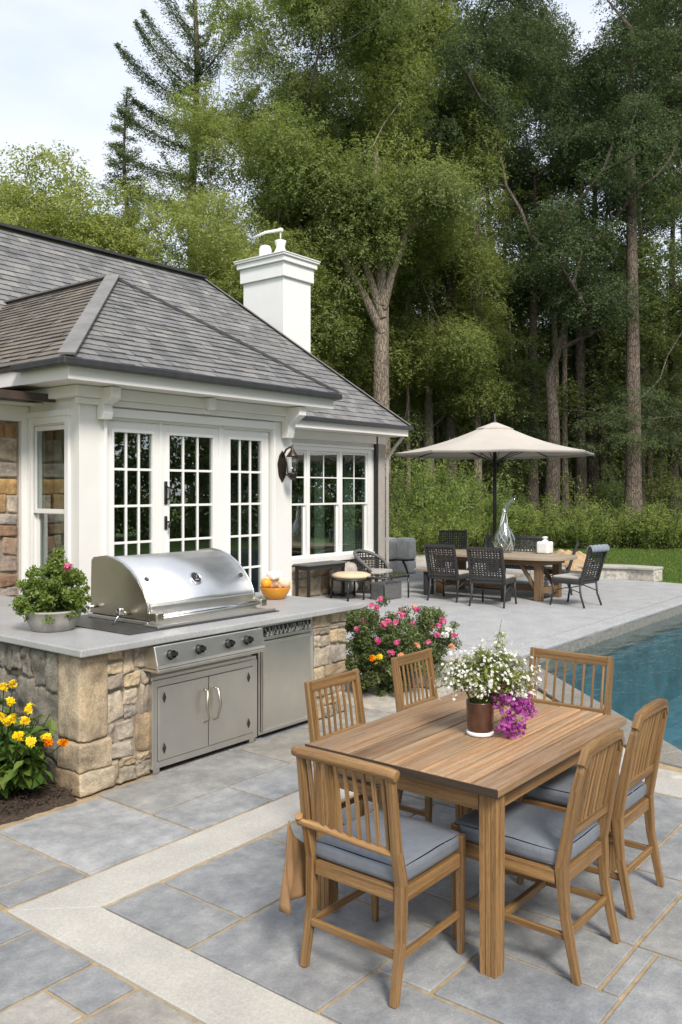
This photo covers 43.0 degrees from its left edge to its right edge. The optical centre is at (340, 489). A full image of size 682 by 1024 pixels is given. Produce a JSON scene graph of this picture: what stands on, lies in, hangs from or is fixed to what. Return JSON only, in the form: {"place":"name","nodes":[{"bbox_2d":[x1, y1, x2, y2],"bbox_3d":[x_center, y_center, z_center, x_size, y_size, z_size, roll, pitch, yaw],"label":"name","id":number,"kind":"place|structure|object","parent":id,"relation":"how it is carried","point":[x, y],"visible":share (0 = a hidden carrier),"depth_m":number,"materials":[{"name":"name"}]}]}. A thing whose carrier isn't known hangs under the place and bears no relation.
{"place":"outdoors","nodes":[
{"label":"outdoors","id":0,"kind":"place"},
{"bbox_2d":[0,781,77,824],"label":"mulch bed","id":1,"kind":"object","parent":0,"point":[34,808],"visible":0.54,"depth_m":5.17,"materials":[{"name":"soil"}]},
{"bbox_2d":[0,679,68,798],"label":"yellow flower plant","id":2,"kind":"object","parent":1,"relation":"on","point":[20,764],"visible":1,"depth_m":5.13,"materials":[{"name":"green plant"}]},
{"bbox_2d":[0,705,390,1023],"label":"patio slab","id":3,"kind":"structure","parent":0,"point":[139,1007],"depth_m":3.17,"materials":[{"name":"stone"}]},
{"bbox_2d":[0,691,681,1023],"bbox_3d":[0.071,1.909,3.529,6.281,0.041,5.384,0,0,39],"label":"patio slabs","id":4,"kind":"structure","parent":0,"point":[99,834],"depth_m":3.77,"materials":[{"name":"stone"}]},
{"bbox_2d":[0,592,362,796],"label":"kitchen counter","id":5,"kind":"object","parent":4,"relation":"on","point":[86,689],"visible":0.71,"depth_m":5.61,"materials":[{"name":"stone"}]},
{"bbox_2d":[24,606,82,631],"bbox_3d":[-1.999,0.896,6.017,0.396,0.142,0.396,0,0,39],"label":"planter bowl","id":6,"kind":"object","parent":5,"relation":"on","point":[61,623],"visible":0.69,"depth_m":5.87,"materials":[{"name":"ceramic"}]},
{"bbox_2d":[8,536,91,624],"bbox_3d":[-1.997,0.615,6.015,0.551,0.590,0.553,0,0,14],"label":"potted plant","id":7,"kind":"object","parent":6,"relation":"in","point":[58,585],"visible":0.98,"depth_m":5.91,"materials":[{"name":"green plant"}]},
{"bbox_2d":[76,548,278,673],"bbox_3d":[-1.234,0.838,6.565,1.311,0.704,1.470,0,0,39],"label":"gas grill","id":8,"kind":"object","parent":5,"relation":"in","point":[137,594],"visible":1,"depth_m":6.38,"materials":[{"name":"metal"}]},
{"bbox_2d":[147,654,256,774],"bbox_3d":[-1.153,1.502,6.278,0.695,0.775,0.990,0,0,39],"label":"storage cabinet","id":9,"kind":"object","parent":4,"relation":"on","point":[193,711],"visible":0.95,"depth_m":6.04,"materials":[{"name":"metal"}]},
{"bbox_2d":[251,617,313,735],"bbox_3d":[-0.644,1.438,6.976,0.618,0.843,0.630,0,0,39],"label":"outdoor fridge","id":10,"kind":"object","parent":4,"relation":"on","point":[285,666],"visible":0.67,"depth_m":6.76,"materials":[{"name":"metal"}]},
{"bbox_2d":[7,770,681,1023],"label":"limestone band","id":11,"kind":"object","parent":4,"relation":"on","point":[77,917],"visible":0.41,"depth_m":3.69,"materials":[{"name":"stone"}]},
{"bbox_2d":[304,669,432,834],"bbox_3d":[0.151,1.453,4.591,0.538,0.879,0.451,0,0,39],"label":"dining chair","id":12,"kind":"object","parent":4,"relation":"on","point":[331,681],"visible":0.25,"depth_m":4.67,"materials":[{"name":"brown wood"}]},
{"bbox_2d":[291,745,465,1008],"bbox_3d":[0.164,1.448,3.479,0.500,0.888,0.560,0,0,39],"label":"dining chair","id":13,"kind":"object","parent":4,"relation":"on","point":[388,842],"visible":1,"depth_m":3.35,"materials":[{"name":"brown wood"}]},
{"bbox_2d":[279,820,305,914],"bbox_3d":[-0.142,1.488,3.551,0.074,0.368,0.353,0,0,33],"label":"throw cloth","id":14,"kind":"object","parent":13,"relation":"hanging from","point":[293,885],"visible":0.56,"depth_m":3.45,"materials":[{"name":"fabric"}]},
{"bbox_2d":[391,648,437,803],"bbox_3d":[0.638,1.453,5.240,0.538,0.879,0.421,0,0,39],"label":"dining chair","id":15,"kind":"object","parent":4,"relation":"on","point":[407,659],"visible":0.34,"depth_m":5.36,"materials":[{"name":"brown wood"}]},
{"bbox_2d":[305,690,626,979],"bbox_3d":[0.638,1.514,4.123,0.971,0.752,1.351,0,0,39],"label":"dining table","id":16,"kind":"object","parent":4,"relation":"on","point":[433,749],"visible":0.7,"depth_m":3.78,"materials":[{"name":"brown wood"}]},
{"bbox_2d":[466,697,493,737],"bbox_3d":[0.650,1.060,4.046,0.132,0.156,0.132,0,0,39],"label":"flower vase","id":17,"kind":"object","parent":16,"relation":"on","point":[480,719],"visible":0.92,"depth_m":3.99,"materials":[{"name":"brown ceramic"}]},
{"bbox_2d":[431,620,548,703],"bbox_3d":[0.684,0.806,4.043,0.508,0.402,0.451,0,0,39],"label":"white bouquet","id":18,"kind":"object","parent":17,"relation":"in","point":[486,678],"visible":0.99,"depth_m":3.99,"materials":[{"name":"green plant"}]},
{"bbox_2d":[488,685,537,737],"bbox_3d":[0.771,1.038,3.995,0.266,0.293,0.160,0,0,22],"label":"purple bouquet","id":19,"kind":"object","parent":16,"relation":"on","point":[519,705],"visible":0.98,"depth_m":3.97,"materials":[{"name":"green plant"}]},
{"bbox_2d":[451,728,624,985],"bbox_3d":[0.825,1.430,3.631,0.619,0.925,0.429,0,0,39],"label":"dining chair","id":20,"kind":"object","parent":4,"relation":"on","point":[566,847],"visible":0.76,"depth_m":3.50,"materials":[{"name":"brown wood"}]},
{"bbox_2d":[526,647,613,765],"bbox_3d":[1.256,1.445,5.148,0.541,0.894,0.558,0,0,39],"label":"dining chair","id":21,"kind":"object","parent":4,"relation":"on","point":[565,657],"visible":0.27,"depth_m":5.30,"materials":[{"name":"brown wood"}]},
{"bbox_2d":[516,698,668,918],"bbox_3d":[1.202,1.430,4.142,0.619,0.925,0.429,0,0,39],"label":"dining chair","id":22,"kind":"object","parent":4,"relation":"on","point":[634,798],"visible":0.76,"depth_m":4.02,"materials":[{"name":"brown wood"}]},
{"bbox_2d":[0,0,681,416],"label":"sky","id":23,"kind":"structure","parent":0,"point":[63,75],"materials":[{"name":"white"}]},
{"bbox_2d":[310,565,681,656],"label":"terrace","id":24,"kind":"structure","parent":0,"point":[526,619],"depth_m":14.03,"materials":[{"name":"concrete"}]},
{"bbox_2d":[0,222,413,605],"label":"house","id":25,"kind":"structure","parent":24,"relation":"on","point":[148,407],"depth_m":10.11,"materials":[{"name":"tile"}]},
{"bbox_2d":[27,409,70,578],"bbox_3d":[-2.821,0.300,8.455,0.710,2.140,0.110,0,0,39],"label":"window","id":26,"kind":"structure","parent":25,"relation":"in","point":[61,415],"depth_m":8.58,"materials":[{"name":"white wood"}]},
{"bbox_2d":[107,420,158,555],"bbox_3d":[-2.095,0.570,8.681,0.052,2.500,0.660,0,0,39],"label":"french door","id":27,"kind":"structure","parent":25,"relation":"in","point":[124,427],"depth_m":8.72,"materials":[{"name":"white wood"}]},
{"bbox_2d":[163,424,218,552],"bbox_3d":[-1.582,0.570,9.260,0.131,2.500,0.795,0,0,39],"label":"french door","id":28,"kind":"structure","parent":25,"relation":"in","point":[168,430],"depth_m":9.35,"materials":[{"name":"white wood"}]},
{"bbox_2d":[223,429,267,592],"bbox_3d":[-1.096,0.570,9.930,0.052,2.500,0.740,0,0,39],"label":"french door","id":29,"kind":"structure","parent":25,"relation":"in","point":[228,434],"depth_m":9.98,"materials":[{"name":"white wood"}]},
{"bbox_2d":[292,442,374,564],"bbox_3d":[-0.306,0.235,15.619,0.132,2.110,2.910,0,0,39],"label":"window","id":30,"kind":"structure","parent":25,"relation":"in","point":[307,448],"depth_m":15.95,"materials":[{"name":"white wood"}]},
{"bbox_2d":[293,560,346,597],"bbox_3d":[-0.355,1.573,15.043,0.350,0.626,1.050,0,0,39],"label":"side table","id":31,"kind":"object","parent":24,"relation":"on","point":[319,565],"visible":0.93,"depth_m":14.77,"materials":[{"name":"grey metal"}]},
{"bbox_2d":[330,571,371,600],"bbox_3d":[0.180,1.652,15.032,0.720,0.472,0.720,0,0,39],"label":"side table","id":32,"kind":"object","parent":24,"relation":"on","point":[351,576],"visible":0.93,"depth_m":14.79,"materials":[{"name":"beige metal"}]},
{"bbox_2d":[352,549,392,594],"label":"lounge chair","id":33,"kind":"object","parent":24,"relation":"on","point":[360,563],"visible":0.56,"depth_m":16.04,"materials":[{"name":"wicker"}]},
{"bbox_2d":[363,572,409,599],"bbox_3d":[0.785,1.678,15.028,0.482,0.416,0.782,0,0,39],"label":"glass table","id":34,"kind":"object","parent":24,"relation":"on","point":[387,588],"visible":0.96,"depth_m":14.89,"materials":[{"name":"black metal"}]},
{"bbox_2d":[396,537,415,573],"bbox_3d":[1.467,1.481,19.595,0.409,0.812,0.405,0,0,39],"label":"armchair","id":35,"kind":"object","parent":24,"relation":"on","point":[406,556],"visible":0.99,"depth_m":19.45,"materials":[{"name":"grey fabric"}]},
{"bbox_2d":[424,544,472,602],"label":"wicker chair","id":36,"kind":"object","parent":24,"relation":"on","point":[443,573],"visible":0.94,"depth_m":14.66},
{"bbox_2d":[466,547,516,607],"bbox_3d":[2.467,1.401,14.162,0.614,0.975,0.756,0,0,29],"label":"wicker chair","id":37,"kind":"object","parent":24,"relation":"on","point":[491,577],"visible":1,"depth_m":13.94,"materials":[{"name":"wicker"}]},
{"bbox_2d":[395,414,593,589],"bbox_3d":[2.975,0.205,16.765,3.554,3.370,3.554,0,0,22],"label":"parasol","id":38,"kind":"object","parent":24,"relation":"on","point":[494,440],"visible":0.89,"depth_m":16.26,"materials":[{"name":"beige fabric"}]},
{"bbox_2d":[423,549,576,601],"bbox_3d":[2.819,1.512,15.610,2.840,0.748,1.240,0,0,39],"label":"terrace table","id":39,"kind":"object","parent":24,"relation":"on","point":[539,562],"visible":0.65,"depth_m":15.06,"materials":[{"name":"brown wood"}]},
{"bbox_2d":[485,534,548,585],"bbox_3d":[3.670,1.393,17.394,1.350,0.986,0.710,0,0,39],"label":"wicker settee","id":40,"kind":"object","parent":24,"relation":"on","point":[510,566],"visible":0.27,"depth_m":17.11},
{"bbox_2d":[549,545,606,607],"bbox_3d":[3.885,1.391,14.171,0.574,0.995,0.756,0,0,-44],"label":"wicker chair","id":41,"kind":"object","parent":24,"relation":"on","point":[582,578],"visible":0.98,"depth_m":14.04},
{"bbox_2d":[530,564,662,581],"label":"garden wall","id":42,"kind":"structure","parent":24,"relation":"on","point":[634,572],"depth_m":18.25,"materials":[{"name":"stone"}]},
{"bbox_2d":[345,657,681,782],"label":"poolside paving","id":43,"kind":"structure","parent":0,"point":[386,703],"depth_m":7.82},
{"bbox_2d":[345,596,461,696],"bbox_3d":[0.550,1.465,8.193,1.319,0.944,1.020,0,0,-28],"label":"flowering bush","id":44,"kind":"object","parent":43,"relation":"on","point":[370,660],"visible":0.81,"depth_m":7.97,"materials":[{"name":"green plant"}]},
{"bbox_2d":[491,654,680,754],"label":"pool coping","id":45,"kind":"object","parent":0,"point":[667,748],"visible":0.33,"depth_m":7.92,"materials":[{"name":"stone"}]},
{"bbox_2d":[498,596,681,657],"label":"pool coping","id":46,"kind":"object","parent":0,"point":[561,639],"visible":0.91,"depth_m":11.75,"materials":[{"name":"stone"}]},
{"bbox_2d":[523,605,681,750],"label":"pool basin","id":47,"kind":"object","parent":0,"point":[629,701],"depth_m":12.80,"materials":[{"name":"liquid"}]},
{"bbox_2d":[525,606,681,674],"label":"pool waterline","id":48,"kind":"object","parent":47,"relation":"attached to","point":[611,635],"depth_m":12.08,"materials":[{"name":"tile"}]},
{"bbox_2d":[553,546,681,583],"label":"lawn grass","id":49,"kind":"structure","parent":0,"point":[671,566],"depth_m":24.08,"materials":[{"name":"plant"}]},
{"label":"lawn","id":50,"kind":"structure","parent":0,"visible":0},
{"bbox_2d":[0,173,148,257],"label":"broadleaf tree","id":51,"kind":"object","parent":50,"relation":"on","point":[116,203],"visible":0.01,"depth_m":24.87,"materials":[{"name":"green plant"}]},
{"bbox_2d":[0,140,188,268],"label":"broadleaf tree","id":52,"kind":"object","parent":50,"relation":"on","point":[40,205],"visible":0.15,"depth_m":23.46,"materials":[{"name":"green plant"}]},
{"bbox_2d":[95,86,165,254],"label":"fir","id":53,"kind":"object","parent":50,"relation":"on","point":[121,146],"visible":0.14,"depth_m":34.89,"materials":[{"name":"green plant"}]},
{"bbox_2d":[58,173,317,356],"bbox_3d":[-5.243,-3.472,26.329,8.486,10.860,11.151,0,0,-20],"label":"broadleaf tree","id":54,"kind":"object","parent":50,"relation":"on","point":[211,269],"visible":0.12,"depth_m":24.75,"materials":[{"name":"green plant"}]},
{"bbox_2d":[113,0,262,268],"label":"tall conifer","id":55,"kind":"object","parent":50,"relation":"on","point":[197,65],"visible":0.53,"depth_m":33.76,"materials":[{"name":"green plant"}]},
{"bbox_2d":[125,221,335,346],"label":"broadleaf tree","id":56,"kind":"object","parent":50,"relation":"on","point":[230,286],"visible":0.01,"depth_m":25.20,"materials":[{"name":"green plant"}]},
{"bbox_2d":[161,24,366,369],"bbox_3d":[-2.435,-6.954,29.222,6.665,17.814,7.248,0,0,1],"label":"bright tree","id":57,"kind":"object","parent":50,"relation":"on","point":[201,125],"visible":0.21,"depth_m":28.63,"materials":[{"name":"green plant"}]},
{"bbox_2d":[141,0,449,376],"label":"bright tree","id":58,"kind":"object","parent":50,"relation":"on","point":[268,201],"visible":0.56,"depth_m":28.60,"materials":[{"name":"green plant"}]},
{"bbox_2d":[248,0,511,536],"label":"tree","id":59,"kind":"object","parent":50,"relation":"on","point":[445,196],"visible":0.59,"depth_m":28.35,"materials":[{"name":"green plant"}]},
{"bbox_2d":[351,237,431,514],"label":"sapling","id":60,"kind":"object","parent":50,"relation":"on","point":[407,416],"visible":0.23,"depth_m":32.48,"materials":[{"name":"green plant"}]},
{"bbox_2d":[272,9,524,516],"bbox_3d":[1.353,-10.000,39.630,10.913,23.904,12.028,0,0,-40],"label":"woodland tree","id":61,"kind":"object","parent":50,"relation":"on","point":[297,62],"visible":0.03,"depth_m":37.43,"materials":[{"name":"green plant"}]},
{"bbox_2d":[277,0,544,502],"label":"woodland tree","id":62,"kind":"object","parent":50,"relation":"on","point":[450,429],"visible":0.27,"depth_m":30.86,"materials":[{"name":"green plant"}]},
{"bbox_2d":[385,491,443,556],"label":"green shrub","id":63,"kind":"object","parent":50,"relation":"on","point":[396,532],"visible":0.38,"depth_m":25.23,"materials":[{"name":"green plant"}]},
{"bbox_2d":[332,0,536,487],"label":"bright tree","id":64,"kind":"object","parent":50,"relation":"on","point":[461,350],"visible":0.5,"depth_m":32.11,"materials":[{"name":"green plant"}]},
{"bbox_2d":[391,437,485,521],"bbox_3d":[2.322,0.309,31.041,5.699,4.619,5.669,0,0,-11],"label":"green shrub","id":65,"kind":"object","parent":50,"relation":"on","point":[402,465],"visible":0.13,"depth_m":30.57,"materials":[{"name":"green plant"}]},
{"bbox_2d":[398,488,492,552],"bbox_3d":[2.984,1.094,25.921,2.958,2.410,2.973,0,0,22],"label":"green shrub","id":66,"kind":"object","parent":50,"relation":"on","point":[459,524],"visible":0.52,"depth_m":25.83,"materials":[{"name":"green plant"}]},
{"bbox_2d":[385,431,521,553],"bbox_3d":[2.802,0.309,27.333,5.204,4.619,5.176,0,0,39],"label":"green shrub","id":67,"kind":"object","parent":50,"relation":"on","point":[419,493],"visible":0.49,"depth_m":27.05,"materials":[{"name":"green plant"}]},
{"bbox_2d":[390,458,535,547],"bbox_3d":[4.078,0.523,29.148,4.930,4.016,4.956,0,0,14],"label":"green shrub","id":68,"kind":"object","parent":50,"relation":"on","point":[468,478],"visible":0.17,"depth_m":28.34,"materials":[{"name":"green plant"}]},
{"bbox_2d":[415,153,528,487],"bbox_3d":[4.919,-5.671,34.694,6.443,15.247,4.368,0,0,-42],"label":"sapling","id":69,"kind":"object","parent":50,"relation":"on","point":[473,300],"visible":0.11,"depth_m":34.25,"materials":[{"name":"green plant"}]},
{"bbox_2d":[435,268,539,508],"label":"sapling","id":70,"kind":"object","parent":50,"relation":"on","point":[509,347],"visible":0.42,"depth_m":33.95,"materials":[{"name":"green plant"}]},
{"bbox_2d":[435,459,542,537],"bbox_3d":[4.980,0.194,35.870,4.471,5.318,6.275,0,0,-36],"label":"undergrowth bush","id":71,"kind":"object","parent":50,"relation":"on","point":[490,471],"visible":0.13,"depth_m":34.94,"materials":[{"name":"green plant"}]},
{"bbox_2d":[442,474,537,546],"bbox_3d":[4.628,0.922,28.284,3.568,2.892,3.549,0,0,18],"label":"green shrub","id":72,"kind":"object","parent":50,"relation":"on","point":[486,514],"visible":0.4,"depth_m":27.65,"materials":[{"name":"green plant"}]},
{"bbox_2d":[467,181,559,430],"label":"sapling","id":73,"kind":"object","parent":50,"relation":"on","point":[526,242],"visible":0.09,"depth_m":36.27,"materials":[{"name":"green plant"}]},
{"bbox_2d":[475,498,561,547],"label":"hedge shrub","id":74,"kind":"object","parent":50,"relation":"on","point":[523,530],"visible":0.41,"depth_m":27.96,"materials":[{"name":"green plant"}]},
{"bbox_2d":[461,63,588,481],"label":"woodland tree","id":75,"kind":"object","parent":50,"relation":"on","point":[520,147],"visible":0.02,"depth_m":42.03,"materials":[{"name":"green plant"}]},
{"bbox_2d":[491,308,559,510],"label":"sapling","id":76,"kind":"object","parent":50,"relation":"on","point":[533,366],"visible":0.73,"depth_m":33.99,"materials":[{"name":"green plant"}]},
{"bbox_2d":[429,5,625,496],"bbox_3d":[6.698,-9.431,36.128,11.455,22.766,10.394,0,0,-2],"label":"woodland tree","id":77,"kind":"object","parent":50,"relation":"on","point":[526,294],"visible":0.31,"depth_m":34.52,"materials":[{"name":"green plant"}]},
{"bbox_2d":[486,195,586,503],"bbox_3d":[8.537,-6.132,39.593,4.691,16.169,6.480,0,0,-7],"label":"sapling","id":78,"kind":"object","parent":50,"relation":"on","point":[548,336],"visible":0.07,"depth_m":38.63,"materials":[{"name":"green plant"}]},
{"bbox_2d":[408,0,681,541],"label":"spreading tree","id":79,"kind":"object","parent":50,"relation":"on","point":[558,219],"visible":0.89,"depth_m":30.26,"materials":[{"name":"green plant"}]},
{"bbox_2d":[499,492,591,547],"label":"hedge shrub","id":80,"kind":"object","parent":50,"relation":"on","point":[545,511],"visible":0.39,"depth_m":28.42,"materials":[{"name":"green plant"}]},
{"bbox_2d":[514,309,608,516],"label":"sapling","id":81,"kind":"object","parent":50,"relation":"on","point":[571,363],"visible":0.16,"depth_m":39.41,"materials":[{"name":"green plant"}]},
{"bbox_2d":[514,502,613,548],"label":"hedge shrub","id":82,"kind":"object","parent":50,"relation":"on","point":[559,544],"visible":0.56,"depth_m":28.19,"materials":[{"name":"green plant"}]},
{"bbox_2d":[454,0,680,531],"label":"woodland tree","id":83,"kind":"object","parent":50,"relation":"on","point":[564,149],"visible":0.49,"depth_m":33.82,"materials":[{"name":"green plant"}]},
{"bbox_2d":[456,1,681,503],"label":"woodland tree","id":84,"kind":"object","parent":50,"relation":"on","point":[573,476],"visible":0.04,"depth_m":37.92,"materials":[{"name":"green plant"}]},
{"bbox_2d":[539,274,625,457],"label":"sapling","id":85,"kind":"object","parent":50,"relation":"on","point":[586,376],"visible":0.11,"depth_m":37.25,"materials":[{"name":"green plant"}]},
{"bbox_2d":[527,230,641,485],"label":"sapling","id":86,"kind":"object","parent":50,"relation":"on","point":[558,316],"visible":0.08,"depth_m":38.13,"materials":[{"name":"green plant"}]},
{"bbox_2d":[539,496,630,549],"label":"hedge shrub","id":87,"kind":"object","parent":50,"relation":"on","point":[580,536],"visible":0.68,"depth_m":27.90,"materials":[{"name":"green plant"}]},
{"bbox_2d":[569,461,624,537],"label":"undergrowth bush","id":88,"kind":"object","parent":50,"relation":"on","point":[613,491],"visible":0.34,"depth_m":34.56,"materials":[{"name":"green plant"}]},
{"bbox_2d":[561,492,659,547],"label":"hedge shrub","id":89,"kind":"object","parent":50,"relation":"on","point":[604,539],"visible":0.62,"depth_m":28.31,"materials":[{"name":"green plant"}]},
{"bbox_2d":[555,0,681,525],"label":"woodland tree","id":90,"kind":"object","parent":50,"relation":"on","point":[675,468],"visible":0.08,"depth_m":37.84,"materials":[{"name":"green plant"}]},
{"bbox_2d":[575,265,681,466],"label":"sapling","id":91,"kind":"object","parent":50,"relation":"on","point":[610,348],"visible":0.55,"depth_m":35.37,"materials":[{"name":"green plant"}]},
{"bbox_2d":[594,504,670,548],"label":"hedge shrub","id":92,"kind":"object","parent":50,"relation":"on","point":[635,544],"visible":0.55,"depth_m":28.36,"materials":[{"name":"green plant"}]},
{"bbox_2d":[584,0,681,283],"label":"woodland tree","id":93,"kind":"object","parent":50,"relation":"on","point":[634,49],"visible":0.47,"depth_m":30.85,"materials":[{"name":"green plant"}]},
{"bbox_2d":[599,495,681,549],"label":"hedge shrub","id":94,"kind":"object","parent":50,"relation":"on","point":[650,544],"visible":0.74,"depth_m":27.94,"materials":[{"name":"green plant"}]},
{"bbox_2d":[612,493,681,548],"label":"hedge shrub","id":95,"kind":"object","parent":50,"relation":"on","point":[679,543],"visible":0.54,"depth_m":28.14,"materials":[{"name":"green plant"}]},
{"bbox_2d":[616,455,681,530],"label":"undergrowth bush","id":96,"kind":"object","parent":50,"relation":"on","point":[674,490],"visible":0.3,"depth_m":35.72,"materials":[{"name":"green plant"}]},
{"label":"forest floor","id":97,"kind":"structure","parent":0,"visible":0},
{"bbox_2d":[222,0,470,409],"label":"bright tree","id":98,"kind":"object","parent":97,"relation":"on","point":[360,365],"visible":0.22,"depth_m":30.85,"materials":[{"name":"green plant"}]},
{"bbox_2d":[391,179,489,478],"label":"sapling","id":99,"kind":"object","parent":97,"relation":"on","point":[420,443],"visible":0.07,"depth_m":34.90,"materials":[{"name":"green plant"}]},
{"bbox_2d":[369,310,681,511],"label":"wood","id":100,"kind":"object","parent":97,"relation":"on","point":[620,459],"depth_m":51.20,"materials":[{"name":"green plant"}]},
{"bbox_2d":[481,155,599,433],"bbox_3d":[7.807,-5.626,36.059,4.031,15.156,7.279,0,0,-33],"label":"sapling","id":101,"kind":"object","parent":97,"relation":"on","point":[559,387],"visible":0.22,"depth_m":35.19,"materials":[{"name":"green plant"}]},
{"bbox_2d":[449,0,681,507],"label":"woodland tree","id":102,"kind":"object","parent":97,"relation":"on","point":[592,471],"visible":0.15,"depth_m":36.98,"materials":[{"name":"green plant"}]},
{"bbox_2d":[467,0,681,541],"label":"hemlock","id":103,"kind":"object","parent":97,"relation":"on","point":[633,480],"visible":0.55,"depth_m":31.82,"materials":[{"name":"green plant"}]},
{"bbox_2d":[478,0,681,511],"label":"woodland tree","id":104,"kind":"object","parent":97,"relation":"on","point":[580,468],"visible":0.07,"depth_m":36.33,"materials":[{"name":"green plant"}]},
{"bbox_2d":[525,209,657,517],"bbox_3d":[10.216,-5.171,36.196,5.912,14.245,2.958,0,0,44],"label":"sapling","id":105,"kind":"object","parent":97,"relation":"on","point":[564,434],"visible":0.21,"depth_m":35.99,"materials":[{"name":"green plant"}]},
{"bbox_2d":[560,0,681,461],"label":"hemlock","id":106,"kind":"object","parent":97,"relation":"on","point":[604,421],"visible":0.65,"depth_m":31.07,"materials":[{"name":"green plant"}]},
{"bbox_2d":[564,196,681,506],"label":"sapling","id":107,"kind":"object","parent":97,"relation":"on","point":[600,429],"visible":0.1,"depth_m":37.02,"materials":[{"name":"green plant"}]},
{"bbox_2d":[586,169,681,504],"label":"sapling","id":108,"kind":"object","parent":97,"relation":"on","point":[642,252],"visible":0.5,"depth_m":35.84,"materials":[{"name":"green plant"}]},
{"bbox_2d":[599,260,680,502],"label":"sapling","id":109,"kind":"object","parent":97,"relation":"on","point":[652,331],"visible":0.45,"depth_m":35.02,"materials":[{"name":"green plant"}]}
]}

